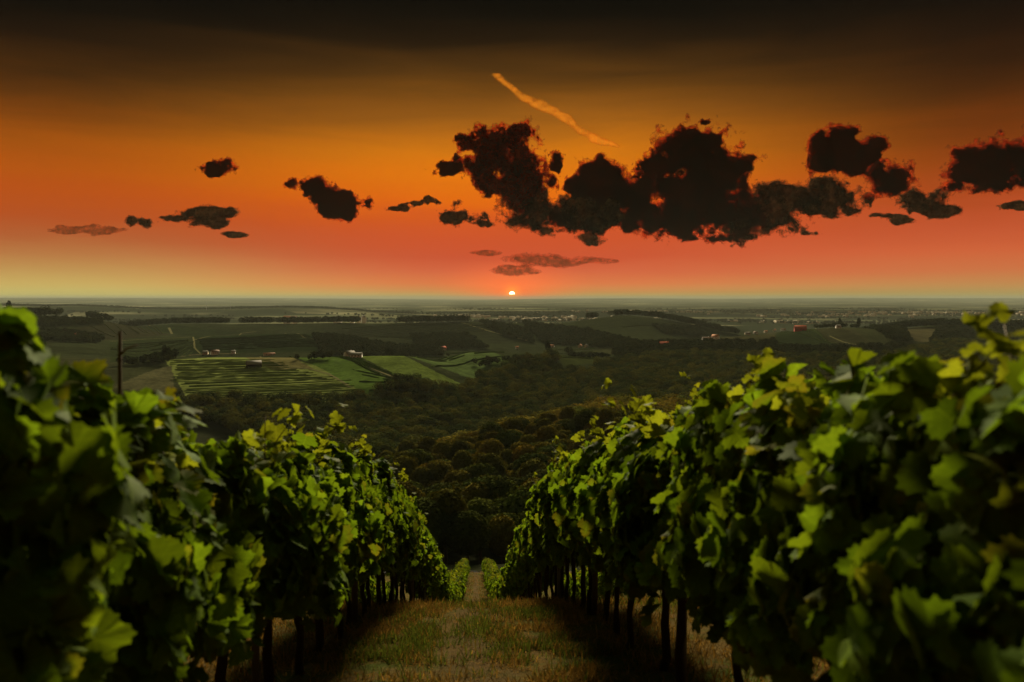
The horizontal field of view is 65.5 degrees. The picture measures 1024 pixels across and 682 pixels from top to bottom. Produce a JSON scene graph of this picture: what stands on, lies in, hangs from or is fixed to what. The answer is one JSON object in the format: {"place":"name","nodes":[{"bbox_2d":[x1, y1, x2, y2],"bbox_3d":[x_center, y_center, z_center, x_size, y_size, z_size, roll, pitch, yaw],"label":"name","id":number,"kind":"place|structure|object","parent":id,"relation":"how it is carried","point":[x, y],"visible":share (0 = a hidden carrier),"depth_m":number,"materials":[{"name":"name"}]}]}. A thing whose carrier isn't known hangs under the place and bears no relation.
{"place":"outdoors","nodes":[
{"label":"outdoors","id":0,"kind":"place"},
{"bbox_2d":[126,216,151,227],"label":"cloud","id":1,"kind":"structure","parent":0,"point":[133,220],"depth_m":10494.30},
{"bbox_2d":[160,205,238,228],"bbox_3d":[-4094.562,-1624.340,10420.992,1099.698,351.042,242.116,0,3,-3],"label":"cloud","id":2,"kind":"structure","parent":0,"point":[214,217],"depth_m":10385.68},
{"bbox_2d":[200,158,237,177],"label":"cloud","id":3,"kind":"structure","parent":0,"point":[213,168],"depth_m":9265.70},
{"bbox_2d":[284,175,372,222],"bbox_3d":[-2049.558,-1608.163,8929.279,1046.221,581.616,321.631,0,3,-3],"label":"cloud","id":4,"kind":"structure","parent":0,"point":[334,203],"depth_m":8858.57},
{"bbox_2d":[388,195,440,211],"bbox_3d":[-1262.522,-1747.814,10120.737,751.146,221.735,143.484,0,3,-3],"label":"cloud","id":5,"kind":"structure","parent":0,"point":[405,207],"depth_m":10093.31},
{"bbox_2d":[433,153,464,176],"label":"cloud","id":6,"kind":"structure","parent":0,"point":[451,168],"depth_m":8962.96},
{"bbox_2d":[439,200,492,227],"bbox_3d":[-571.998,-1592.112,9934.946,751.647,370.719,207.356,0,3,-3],"label":"cloud","id":7,"kind":"structure","parent":0,"point":[453,217],"depth_m":9895.15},
{"bbox_2d":[453,118,558,215],"bbox_3d":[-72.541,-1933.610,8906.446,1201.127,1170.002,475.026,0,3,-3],"label":"cloud","id":8,"kind":"structure","parent":0,"point":[520,180],"depth_m":8783.30,"materials":[{"name":"black"}]},
{"bbox_2d":[0,298,1023,681],"bbox_3d":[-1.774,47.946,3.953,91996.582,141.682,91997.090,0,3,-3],"label":"terrain","id":9,"kind":"structure","parent":0,"point":[158,374],"depth_m":1304.32,"materials":[{"name":"plant"}]},
{"bbox_2d":[0,304,151,681],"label":"grapevine","id":10,"kind":"object","parent":9,"relation":"on","point":[66,557],"visible":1,"depth_m":1.92,"materials":[{"name":"green plant"}]},
{"bbox_2d":[118,331,137,394],"bbox_3d":[-1.558,1.190,3.284,0.090,2.460,0.027,0,3,-3],"label":"stake","id":11,"kind":"object","parent":9,"relation":"on","point":[120,352],"visible":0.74,"depth_m":3.22,"materials":[{"name":"wood"}]},
{"bbox_2d":[62,359,250,681],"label":"grapevine","id":12,"kind":"object","parent":9,"relation":"on","point":[160,590],"visible":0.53,"depth_m":2.73,"materials":[{"name":"green plant"}]},
{"bbox_2d":[134,396,274,681],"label":"grapevine","id":13,"kind":"object","parent":9,"relation":"on","point":[240,492],"visible":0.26,"depth_m":3.60,"materials":[{"name":"green plant"}]},
{"bbox_2d":[112,403,353,681],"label":"grapevine","id":14,"kind":"object","parent":9,"relation":"on","point":[302,545],"visible":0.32,"depth_m":4.53,"materials":[{"name":"green plant"}]},
{"bbox_2d":[241,432,357,681],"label":"grapevine","id":15,"kind":"object","parent":9,"relation":"on","point":[324,604],"visible":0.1,"depth_m":5.33,"materials":[{"name":"green plant"}]},
{"bbox_2d":[264,403,384,675],"bbox_3d":[-1.730,1.739,6.506,1.399,2.314,1.341,0,3,-8],"label":"grapevine","id":16,"kind":"object","parent":9,"relation":"on","point":[345,460],"visible":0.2,"depth_m":6.26,"materials":[{"name":"green plant"}]},
{"bbox_2d":[286,426,398,654],"bbox_3d":[-1.792,1.970,7.437,1.417,2.232,1.416,0,3,0],"label":"grapevine","id":17,"kind":"object","parent":9,"relation":"on","point":[388,509],"visible":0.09,"depth_m":7.55,"materials":[{"name":"green plant"}]},
{"bbox_2d":[334,443,395,638],"bbox_3d":[-1.865,2.163,8.392,1.321,2.264,1.360,0,3,-5],"label":"grapevine","id":18,"kind":"object","parent":9,"relation":"on","point":[374,568],"visible":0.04,"depth_m":8.29,"materials":[{"name":"green plant"}]},
{"bbox_2d":[345,473,395,625],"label":"grapevine","id":19,"kind":"object","parent":9,"relation":"on","point":[348,603],"visible":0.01,"depth_m":9.41,"materials":[{"name":"green plant"}]},
{"bbox_2d":[358,453,409,617],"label":"grapevine","id":20,"kind":"object","parent":9,"relation":"on","point":[382,467],"visible":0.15,"depth_m":10.17,"materials":[{"name":"green plant"}]},
{"bbox_2d":[365,467,414,610],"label":"grapevine","id":21,"kind":"object","parent":9,"relation":"on","point":[410,511],"visible":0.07,"depth_m":11.28,"materials":[{"name":"green plant"}]},
{"bbox_2d":[376,462,424,606],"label":"grapevine","id":22,"kind":"object","parent":9,"relation":"on","point":[411,541],"visible":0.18,"depth_m":12.21,"materials":[{"name":"green plant"}]},
{"bbox_2d":[381,499,422,605],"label":"grapevine","id":23,"kind":"object","parent":9,"relation":"on","point":[404,566],"visible":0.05,"depth_m":12.86,"materials":[{"name":"green plant"}]},
{"bbox_2d":[374,492,433,600],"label":"grapevine","id":24,"kind":"object","parent":9,"relation":"on","point":[427,557],"visible":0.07,"depth_m":14.71,"materials":[{"name":"green plant"}]},
{"bbox_2d":[391,455,418,479],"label":"broadleaf tree","id":25,"kind":"object","parent":9,"relation":"on","point":[410,464],"visible":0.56,"depth_m":243.91,"materials":[{"name":"green plant"}]},
{"bbox_2d":[397,440,414,451],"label":"broadleaf tree","id":26,"kind":"object","parent":9,"relation":"on","point":[406,445],"visible":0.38,"depth_m":360.17,"materials":[{"name":"green plant"}]},
{"bbox_2d":[389,491,427,602],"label":"grapevine","id":27,"kind":"object","parent":9,"relation":"on","point":[420,546],"visible":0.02,"depth_m":14.02,"materials":[{"name":"green plant"}]},
{"bbox_2d":[386,525,434,603],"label":"grapevine","id":28,"kind":"object","parent":9,"relation":"on","point":[426,535],"visible":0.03,"depth_m":15.70,"materials":[{"name":"green plant"}]},
{"bbox_2d":[399,481,425,499],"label":"broadleaf tree","id":29,"kind":"object","parent":9,"relation":"on","point":[410,488],"visible":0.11,"depth_m":170.19,"materials":[{"name":"green plant"}]},
{"bbox_2d":[389,512,440,600],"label":"grapevine","id":30,"kind":"object","parent":9,"relation":"on","point":[428,570],"visible":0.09,"depth_m":17.49,"materials":[{"name":"green plant"}]},
{"bbox_2d":[404,448,433,466],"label":"broadleaf tree","id":31,"kind":"object","parent":9,"relation":"on","point":[418,453],"visible":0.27,"depth_m":275.32,"materials":[{"name":"green plant"}]},
{"bbox_2d":[398,543,443,601],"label":"grapevine","id":32,"kind":"object","parent":9,"relation":"on","point":[439,576],"visible":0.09,"depth_m":20.71,"materials":[{"name":"green plant"}]},
{"bbox_2d":[410,466,433,487],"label":"broadleaf tree","id":33,"kind":"object","parent":9,"relation":"on","point":[417,475],"visible":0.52,"depth_m":233.62,"materials":[{"name":"green plant"}]},
{"bbox_2d":[405,553,442,600],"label":"grapevine","id":34,"kind":"object","parent":9,"relation":"on","point":[432,589],"visible":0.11,"depth_m":21.17,"materials":[{"name":"green plant"}]},
{"bbox_2d":[417,436,437,451],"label":"broadleaf tree","id":35,"kind":"object","parent":9,"relation":"on","point":[426,443],"visible":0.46,"depth_m":342.09,"materials":[{"name":"green plant"}]},
{"bbox_2d":[413,497,448,549],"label":"broadleaf tree","id":36,"kind":"object","parent":9,"relation":"on","point":[436,523],"visible":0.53,"depth_m":122.33,"materials":[{"name":"green plant"}]},
{"bbox_2d":[426,459,453,481],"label":"broadleaf tree","id":37,"kind":"object","parent":9,"relation":"on","point":[441,469],"visible":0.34,"depth_m":237.19,"materials":[{"name":"green plant"}]},
{"bbox_2d":[431,441,451,460],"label":"broadleaf tree","id":38,"kind":"object","parent":9,"relation":"on","point":[445,449],"visible":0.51,"depth_m":310.15,"materials":[{"name":"green plant"}]},
{"bbox_2d":[420,482,465,496],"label":"broadleaf tree","id":39,"kind":"object","parent":9,"relation":"on","point":[436,488],"visible":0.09,"depth_m":178.15,"materials":[{"name":"green plant"}]},
{"bbox_2d":[426,485,469,563],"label":"broadleaf tree","id":40,"kind":"object","parent":9,"relation":"on","point":[448,501],"visible":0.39,"depth_m":126.84,"materials":[{"name":"green plant"}]},
{"bbox_2d":[441,469,473,486],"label":"broadleaf tree","id":41,"kind":"object","parent":9,"relation":"on","point":[460,476],"visible":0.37,"depth_m":219.11,"materials":[{"name":"green plant"}]},
{"bbox_2d":[450,439,471,457],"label":"broadleaf tree","id":42,"kind":"object","parent":9,"relation":"on","point":[459,444],"visible":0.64,"depth_m":312.33,"materials":[{"name":"green plant"}]},
{"bbox_2d":[88,315,838,403],"bbox_3d":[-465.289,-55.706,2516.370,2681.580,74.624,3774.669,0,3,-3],"label":"hillside vineyard","id":43,"kind":"object","parent":9,"relation":"on","point":[225,375],"visible":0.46,"depth_m":830.25,"materials":[{"name":"plant"}]},
{"bbox_2d":[450,449,476,470],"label":"broadleaf tree","id":44,"kind":"object","parent":9,"relation":"on","point":[463,458],"visible":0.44,"depth_m":251.64,"materials":[{"name":"green plant"}]},
{"bbox_2d":[442,510,490,559],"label":"broadleaf tree","id":45,"kind":"object","parent":9,"relation":"on","point":[458,537],"visible":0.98,"depth_m":121.26,"materials":[{"name":"green plant"}]},
{"bbox_2d":[459,482,500,554],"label":"broadleaf tree","id":46,"kind":"object","parent":9,"relation":"on","point":[474,491],"visible":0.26,"depth_m":157.50,"materials":[{"name":"green plant"}]},
{"bbox_2d":[466,462,498,479],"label":"broadleaf tree","id":47,"kind":"object","parent":9,"relation":"on","point":[484,470],"visible":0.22,"depth_m":222.39,"materials":[{"name":"green plant"}]},
{"bbox_2d":[468,497,503,563],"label":"broadleaf tree","id":48,"kind":"object","parent":9,"relation":"on","point":[482,506],"visible":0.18,"depth_m":146.52,"materials":[{"name":"green plant"}]},
{"bbox_2d":[474,452,505,477],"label":"broadleaf tree","id":49,"kind":"object","parent":9,"relation":"on","point":[497,463],"visible":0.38,"depth_m":231.53,"materials":[{"name":"green plant"}]},
{"bbox_2d":[476,438,504,455],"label":"broadleaf tree","id":50,"kind":"object","parent":9,"relation":"on","point":[490,446],"visible":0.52,"depth_m":291.66,"materials":[{"name":"green plant"}]},
{"bbox_2d":[478,421,502,435],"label":"broadleaf tree","id":51,"kind":"object","parent":9,"relation":"on","point":[487,428],"visible":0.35,"depth_m":350.95,"materials":[{"name":"green plant"}]},
{"bbox_2d":[479,475,519,506],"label":"broadleaf tree","id":52,"kind":"object","parent":9,"relation":"on","point":[503,485],"visible":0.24,"depth_m":158.44,"materials":[{"name":"green plant"}]},
{"bbox_2d":[481,512,518,563],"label":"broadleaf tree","id":53,"kind":"object","parent":9,"relation":"on","point":[511,515],"visible":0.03,"depth_m":136.02,"materials":[{"name":"green plant"}]},
{"bbox_2d":[487,514,515,563],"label":"broadleaf tree","id":54,"kind":"object","parent":9,"relation":"on","point":[502,536],"visible":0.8,"depth_m":127.21,"materials":[{"name":"green plant"}]},
{"bbox_2d":[181,571,829,681],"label":"grass","id":55,"kind":"structure","parent":9,"relation":"on","point":[417,638],"depth_m":7.77,"materials":[{"name":"plant"}]},
{"bbox_2d":[499,449,513,464],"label":"broadleaf tree","id":56,"kind":"object","parent":9,"relation":"on","point":[505,456],"visible":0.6,"depth_m":278.34,"materials":[{"name":"green plant"}]},
{"bbox_2d":[486,485,531,517],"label":"broadleaf tree","id":57,"kind":"object","parent":9,"relation":"on","point":[508,504],"visible":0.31,"depth_m":148.86,"materials":[{"name":"green plant"}]},
{"bbox_2d":[494,429,523,450],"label":"broadleaf tree","id":58,"kind":"object","parent":9,"relation":"on","point":[508,439],"visible":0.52,"depth_m":307.69,"materials":[{"name":"green plant"}]},
{"bbox_2d":[1,303,1023,323],"bbox_3d":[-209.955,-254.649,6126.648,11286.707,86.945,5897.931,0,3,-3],"label":"plain woodland","id":59,"kind":"object","parent":9,"relation":"on","point":[577,319],"visible":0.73,"depth_m":5008.48,"materials":[{"name":"green plant"}]},
{"bbox_2d":[3,307,1023,388],"bbox_3d":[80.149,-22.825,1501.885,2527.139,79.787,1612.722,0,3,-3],"label":"hilltop woodland","id":60,"kind":"object","parent":9,"relation":"on","point":[335,343],"visible":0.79,"depth_m":1438.36,"materials":[{"name":"green plant"}]},
{"bbox_2d":[505,419,523,431],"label":"broadleaf tree","id":61,"kind":"object","parent":9,"relation":"on","point":[512,424],"visible":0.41,"depth_m":348.93,"materials":[{"name":"green plant"}]},
{"bbox_2d":[511,444,534,461],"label":"broadleaf tree","id":62,"kind":"object","parent":9,"relation":"on","point":[518,451],"visible":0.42,"depth_m":275.92,"materials":[{"name":"green plant"}]},
{"bbox_2d":[507,548,548,598],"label":"grapevine","id":63,"kind":"object","parent":9,"relation":"on","point":[509,564],"visible":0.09,"depth_m":21.46,"materials":[{"name":"green plant"}]},
{"bbox_2d":[510,524,549,599],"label":"grapevine","id":64,"kind":"object","parent":9,"relation":"on","point":[513,554],"visible":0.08,"depth_m":19.64,"materials":[{"name":"green plant"}]},
{"bbox_2d":[513,452,548,470],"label":"broadleaf tree","id":65,"kind":"object","parent":9,"relation":"on","point":[519,462],"visible":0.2,"depth_m":234.28,"materials":[{"name":"green plant"}]},
{"bbox_2d":[516,458,546,477],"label":"broadleaf tree","id":66,"kind":"object","parent":9,"relation":"on","point":[530,466],"visible":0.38,"depth_m":214.63,"materials":[{"name":"green plant"}]},
{"bbox_2d":[516,566,554,596],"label":"grapevine","id":67,"kind":"object","parent":9,"relation":"on","point":[523,581],"visible":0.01,"depth_m":20.21,"materials":[{"name":"green plant"}]},
{"bbox_2d":[513,540,565,596],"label":"grapevine","id":68,"kind":"object","parent":9,"relation":"on","point":[523,570],"visible":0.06,"depth_m":18.55,"materials":[{"name":"green plant"}]},
{"bbox_2d":[514,511,565,598],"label":"grapevine","id":69,"kind":"object","parent":9,"relation":"on","point":[521,535],"visible":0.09,"depth_m":16.73,"materials":[{"name":"green plant"}]},
{"bbox_2d":[533,425,557,441],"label":"broadleaf tree","id":70,"kind":"object","parent":9,"relation":"on","point":[543,433],"visible":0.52,"depth_m":301.94,"materials":[{"name":"green plant"}]},
{"bbox_2d":[525,461,569,600],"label":"grapevine","id":71,"kind":"object","parent":9,"relation":"on","point":[538,537],"visible":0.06,"depth_m":13.04,"materials":[{"name":"green plant"}]},
{"bbox_2d":[520,537,576,599],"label":"grapevine","id":72,"kind":"object","parent":9,"relation":"on","point":[525,553],"visible":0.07,"depth_m":15.76,"materials":[{"name":"green plant"}]},
{"bbox_2d":[535,441,566,459],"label":"broadleaf tree","id":73,"kind":"object","parent":9,"relation":"on","point":[549,448],"visible":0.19,"depth_m":264.19,"materials":[{"name":"green plant"}]},
{"bbox_2d":[529,461,578,605],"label":"grapevine","id":74,"kind":"object","parent":9,"relation":"on","point":[558,558],"visible":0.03,"depth_m":12.19,"materials":[{"name":"green plant"}]},
{"bbox_2d":[528,510,579,596],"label":"grapevine","id":75,"kind":"object","parent":9,"relation":"on","point":[541,569],"visible":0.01,"depth_m":14.72,"materials":[{"name":"green plant"}]},
{"bbox_2d":[528,472,585,598],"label":"grapevine","id":76,"kind":"object","parent":9,"relation":"on","point":[540,554],"visible":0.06,"depth_m":13.66,"materials":[{"name":"green plant"}]},
{"bbox_2d":[536,430,591,614],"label":"grapevine","id":77,"kind":"object","parent":9,"relation":"on","point":[546,498],"visible":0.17,"depth_m":10.26,"materials":[{"name":"green plant"}]},
{"bbox_2d":[436,393,692,442],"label":"spur woodland","id":78,"kind":"object","parent":9,"relation":"on","point":[666,404],"visible":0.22,"depth_m":411.16,"materials":[{"name":"green plant"}]},
{"bbox_2d":[559,405,575,419],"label":"broadleaf tree","id":79,"kind":"object","parent":9,"relation":"on","point":[567,412],"visible":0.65,"depth_m":368.08,"materials":[{"name":"green plant"}]},
{"bbox_2d":[555,418,582,432],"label":"broadleaf tree","id":80,"kind":"object","parent":9,"relation":"on","point":[570,424],"visible":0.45,"depth_m":332.01,"materials":[{"name":"green plant"}]},
{"bbox_2d":[534,435,604,608],"bbox_3d":[1.029,2.662,11.213,1.417,2.599,1.416,0,3,4],"label":"grapevine","id":81,"kind":"object","parent":9,"relation":"on","point":[548,536],"visible":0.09,"depth_m":10.96,"materials":[{"name":"green plant"}]},
{"bbox_2d":[548,447,610,622],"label":"grapevine","id":82,"kind":"object","parent":9,"relation":"on","point":[556,473],"visible":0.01,"depth_m":9.38,"materials":[{"name":"green plant"}]},
{"bbox_2d":[573,408,594,429],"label":"broadleaf tree","id":83,"kind":"object","parent":9,"relation":"on","point":[581,419],"visible":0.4,"depth_m":332.82,"materials":[{"name":"green plant"}]},
{"bbox_2d":[556,458,619,634],"bbox_3d":[1.083,2.131,8.390,1.243,2.265,1.318,0,3,-5],"label":"grapevine","id":84,"kind":"object","parent":9,"relation":"on","point":[561,539],"visible":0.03,"depth_m":8.44,"materials":[{"name":"green plant"}]},
{"bbox_2d":[175,337,1021,450],"bbox_3d":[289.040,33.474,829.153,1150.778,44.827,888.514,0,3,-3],"label":"valley woodland","id":85,"kind":"object","parent":9,"relation":"on","point":[654,373],"visible":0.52,"depth_m":693.65,"materials":[{"name":"green plant"}]},
{"bbox_2d":[592,407,614,427],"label":"broadleaf tree","id":86,"kind":"object","parent":9,"relation":"on","point":[603,413],"visible":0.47,"depth_m":312.71,"materials":[{"name":"green plant"}]},
{"bbox_2d":[549,415,660,649],"bbox_3d":[1.091,1.856,7.423,1.399,2.423,1.340,0,3,-6],"label":"grapevine","id":87,"kind":"object","parent":9,"relation":"on","point":[582,469],"visible":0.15,"depth_m":7.57,"materials":[{"name":"green plant"}]},
{"bbox_2d":[574,396,697,681],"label":"grapevine","id":88,"kind":"object","parent":9,"relation":"on","point":[630,482],"visible":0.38,"depth_m":5.32,"materials":[{"name":"green plant"}]},
{"bbox_2d":[593,372,702,670],"bbox_3d":[1.286,1.582,6.493,1.417,2.590,1.416,0,3,-4],"label":"grapevine","id":89,"kind":"object","parent":9,"relation":"on","point":[611,568],"visible":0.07,"depth_m":6.52,"materials":[{"name":"green plant"}]},
{"bbox_2d":[677,594,686,681],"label":"trellis post","id":90,"kind":"object","parent":9,"relation":"on","point":[684,655],"depth_m":5.88,"materials":[{"name":"wood"}]},
{"bbox_2d":[634,399,743,681],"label":"grapevine","id":91,"kind":"object","parent":9,"relation":"on","point":[651,575],"visible":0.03,"depth_m":4.66,"materials":[{"name":"green plant"}]},
{"bbox_2d":[434,310,1023,323],"bbox_3d":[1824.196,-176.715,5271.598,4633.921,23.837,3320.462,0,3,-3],"label":"distant town","id":92,"kind":"object","parent":9,"relation":"on","point":[574,317],"visible":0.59,"depth_m":5089.61},
{"bbox_2d":[650,347,875,676],"bbox_3d":[1.357,1.198,3.706,1.234,2.276,1.380,0,3,-3],"label":"grapevine","id":93,"kind":"object","parent":9,"relation":"on","point":[675,556],"visible":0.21,"depth_m":3.67,"materials":[{"name":"green plant"}]},
{"bbox_2d":[695,347,1007,681],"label":"grapevine","id":94,"kind":"object","parent":9,"relation":"on","point":[771,593],"visible":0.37,"depth_m":2.79,"materials":[{"name":"green plant"}]},
{"bbox_2d":[788,302,1023,681],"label":"grapevine","id":95,"kind":"object","parent":9,"relation":"on","point":[935,567],"visible":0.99,"depth_m":1.86,"materials":[{"name":"green plant"}]},
{"bbox_2d":[0,0,1023,299],"label":"sky","id":96,"kind":"structure","parent":0,"point":[111,111],"materials":[{"name":"orange"}]},
{"bbox_2d":[548,150,562,173],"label":"cloud","id":97,"kind":"structure","parent":0,"point":[555,164],"depth_m":8958.33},
{"bbox_2d":[496,187,626,240],"bbox_3d":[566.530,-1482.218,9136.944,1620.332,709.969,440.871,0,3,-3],"label":"cloud","id":98,"kind":"structure","parent":0,"point":[589,214],"depth_m":9059.70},
{"bbox_2d":[578,232,600,245],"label":"cloud","id":99,"kind":"structure","parent":0,"point":[590,240],"depth_m":10310.72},
{"bbox_2d":[549,153,689,232],"bbox_3d":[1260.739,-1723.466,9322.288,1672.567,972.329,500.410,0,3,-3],"label":"cloud","id":100,"kind":"structure","parent":0,"point":[600,179],"depth_m":9193.23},
{"bbox_2d":[633,115,765,243],"bbox_3d":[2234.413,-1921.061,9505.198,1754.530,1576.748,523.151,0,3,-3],"label":"cloud","id":101,"kind":"structure","parent":0,"point":[708,182],"depth_m":9370.81,"materials":[{"name":"black"}]},
{"bbox_2d":[720,180,820,246],"bbox_3d":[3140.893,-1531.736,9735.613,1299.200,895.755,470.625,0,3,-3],"label":"cloud","id":102,"kind":"structure","parent":0,"point":[778,202],"depth_m":9627.93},
{"bbox_2d":[789,176,873,218],"bbox_3d":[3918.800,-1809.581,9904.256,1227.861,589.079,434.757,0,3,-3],"label":"cloud","id":103,"kind":"structure","parent":0,"point":[828,195],"depth_m":9818.31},
{"bbox_2d":[806,123,889,176],"bbox_3d":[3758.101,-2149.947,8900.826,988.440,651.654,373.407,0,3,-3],"label":"cloud","id":104,"kind":"structure","parent":0,"point":[837,148],"depth_m":8823.93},
{"bbox_2d":[863,158,915,199],"bbox_3d":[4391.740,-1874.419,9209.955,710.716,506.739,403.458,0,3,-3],"label":"cloud","id":105,"kind":"structure","parent":0,"point":[892,179],"depth_m":9123.34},
{"bbox_2d":[869,213,913,225],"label":"cloud","id":106,"kind":"structure","parent":0,"point":[897,219],"depth_m":10395.27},
{"bbox_2d":[896,188,961,218],"bbox_3d":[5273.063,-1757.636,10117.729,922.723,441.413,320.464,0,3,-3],"label":"cloud","id":107,"kind":"structure","parent":0,"point":[913,200],"depth_m":10056.02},
{"bbox_2d":[940,129,1023,193],"bbox_3d":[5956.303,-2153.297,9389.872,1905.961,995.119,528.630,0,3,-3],"label":"cloud","id":108,"kind":"structure","parent":0,"point":[993,168],"depth_m":9307.24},
{"bbox_2d":[997,200,1023,210],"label":"cloud","id":109,"kind":"structure","parent":0,"point":[1018,205],"depth_m":10296.67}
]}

